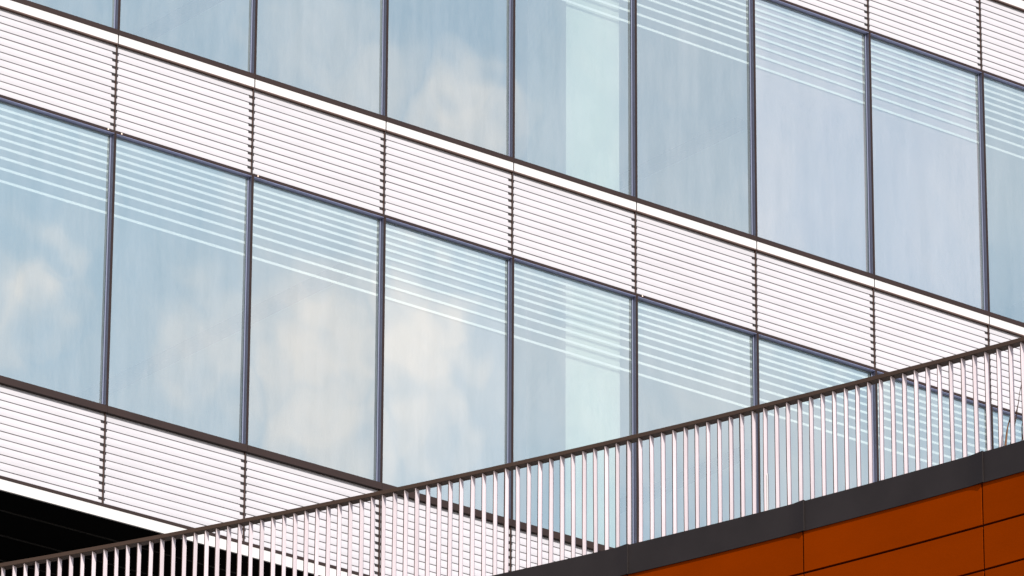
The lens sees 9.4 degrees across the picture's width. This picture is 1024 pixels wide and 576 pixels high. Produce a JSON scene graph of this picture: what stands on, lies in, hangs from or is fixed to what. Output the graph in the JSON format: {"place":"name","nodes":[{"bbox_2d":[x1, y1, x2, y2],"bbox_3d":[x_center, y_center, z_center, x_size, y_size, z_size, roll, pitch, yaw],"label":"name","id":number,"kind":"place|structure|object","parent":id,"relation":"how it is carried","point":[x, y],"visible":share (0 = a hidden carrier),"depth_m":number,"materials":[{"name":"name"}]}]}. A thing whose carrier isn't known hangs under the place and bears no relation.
{"place":"outdoors","nodes":[
{"label":"outdoors","id":0,"kind":"place"},
{"bbox_2d":[0,0,1023,575],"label":"office building","id":1,"kind":"structure","parent":0,"point":[262,256],"depth_m":63.76,"materials":[{"name":"white metal"}]},
{"bbox_2d":[0,94,115,412],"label":"window","id":2,"kind":"structure","parent":1,"relation":"in","point":[57,169],"depth_m":60.39,"materials":[{"name":"blue glass"}]},
{"bbox_2d":[12,0,119,34],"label":"window","id":3,"kind":"structure","parent":1,"relation":"in","point":[101,14],"depth_m":61.53,"materials":[{"name":"blue glass"}]},
{"bbox_2d":[107,131,252,452],"bbox_3d":[-3.254,0.041,61.192,1.663,2.965,0.095,17,-28,-35],"label":"window","id":4,"kind":"structure","parent":1,"relation":"in","point":[178,360],"depth_m":61.22,"materials":[{"name":"blue glass"}]},
{"bbox_2d":[119,0,256,78],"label":"window","id":5,"kind":"structure","parent":1,"relation":"in","point":[218,33],"depth_m":62.40,"materials":[{"name":"blue glass"}]},
{"bbox_2d":[247,173,384,490],"bbox_3d":[-1.955,0.441,62.143,1.649,2.965,0.095,17,-28,-35],"label":"window","id":6,"kind":"structure","parent":1,"relation":"in","point":[315,377],"depth_m":62.18,"materials":[{"name":"blue glass"}]},
{"bbox_2d":[255,0,387,120],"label":"window","id":7,"kind":"structure","parent":1,"relation":"in","point":[334,52],"depth_m":63.39,"materials":[{"name":"blue glass"}]},
{"bbox_2d":[381,215,512,526],"bbox_3d":[-0.662,0.840,63.090,1.651,2.965,0.095,17,-28,-35],"label":"window","id":8,"kind":"structure","parent":1,"relation":"in","point":[447,405],"depth_m":63.16,"materials":[{"name":"blue glass"}]},
{"bbox_2d":[386,0,513,162],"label":"window","id":9,"kind":"structure","parent":1,"relation":"in","point":[450,63],"depth_m":64.42,"materials":[{"name":"blue glass"}]},
{"bbox_2d":[512,255,637,551],"bbox_3d":[0.628,1.238,64.034,1.639,2.965,0.095,17,-28,-35],"label":"window","id":10,"kind":"structure","parent":1,"relation":"in","point":[575,336],"depth_m":64.14,"materials":[{"name":"blue glass"}]},
{"bbox_2d":[514,0,636,201],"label":"window","id":11,"kind":"structure","parent":1,"relation":"in","point":[575,60],"depth_m":65.45,"materials":[{"name":"blue glass"}]},
{"bbox_2d":[636,0,756,240],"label":"window","id":12,"kind":"structure","parent":1,"relation":"in","point":[696,134],"depth_m":66.49,"materials":[{"name":"blue glass"}]},
{"bbox_2d":[637,293,759,540],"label":"window","id":13,"kind":"structure","parent":1,"relation":"in","point":[692,365],"depth_m":65.17,"materials":[{"name":"blue glass"}]},
{"bbox_2d":[754,0,874,278],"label":"window","id":14,"kind":"structure","parent":1,"relation":"in","point":[813,128],"depth_m":67.50,"materials":[{"name":"blue glass"}]},
{"bbox_2d":[758,331,877,511],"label":"window","id":15,"kind":"structure","parent":1,"relation":"in","point":[786,368],"depth_m":66.19,"materials":[{"name":"blue glass"}]},
{"bbox_2d":[870,30,989,315],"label":"window","id":16,"kind":"structure","parent":1,"relation":"in","point":[929,175],"depth_m":68.46,"materials":[{"name":"blue glass"}]},
{"bbox_2d":[876,368,992,480],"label":"window","id":17,"kind":"structure","parent":1,"relation":"in","point":[898,382],"depth_m":67.24,"materials":[{"name":"blue glass"}]},
{"bbox_2d":[983,70,1023,326],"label":"window","id":18,"kind":"structure","parent":1,"relation":"in","point":[1003,97],"depth_m":69.12,"materials":[{"name":"blue glass"}]},
{"bbox_2d":[992,404,1022,448],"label":"window","id":19,"kind":"structure","parent":1,"relation":"in","point":[1006,412],"depth_m":68.00,"materials":[{"name":"blue glass"}]},
{"bbox_2d":[492,440,1023,575],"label":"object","id":20,"kind":"structure","parent":0,"point":[963,516],"depth_m":48.27,"materials":[{"name":"orange"}]},
{"bbox_2d":[0,337,1023,575],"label":"terrace railing","id":21,"kind":"object","parent":20,"relation":"on","point":[730,416],"visible":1,"depth_m":50.11,"materials":[{"name":"grey metal"}]},
{"bbox_2d":[1004,387,1022,445],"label":"bare twig","id":22,"kind":"object","parent":20,"relation":"on","point":[1015,422],"visible":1,"depth_m":48.01,"materials":[{"name":"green plant"}]}
]}

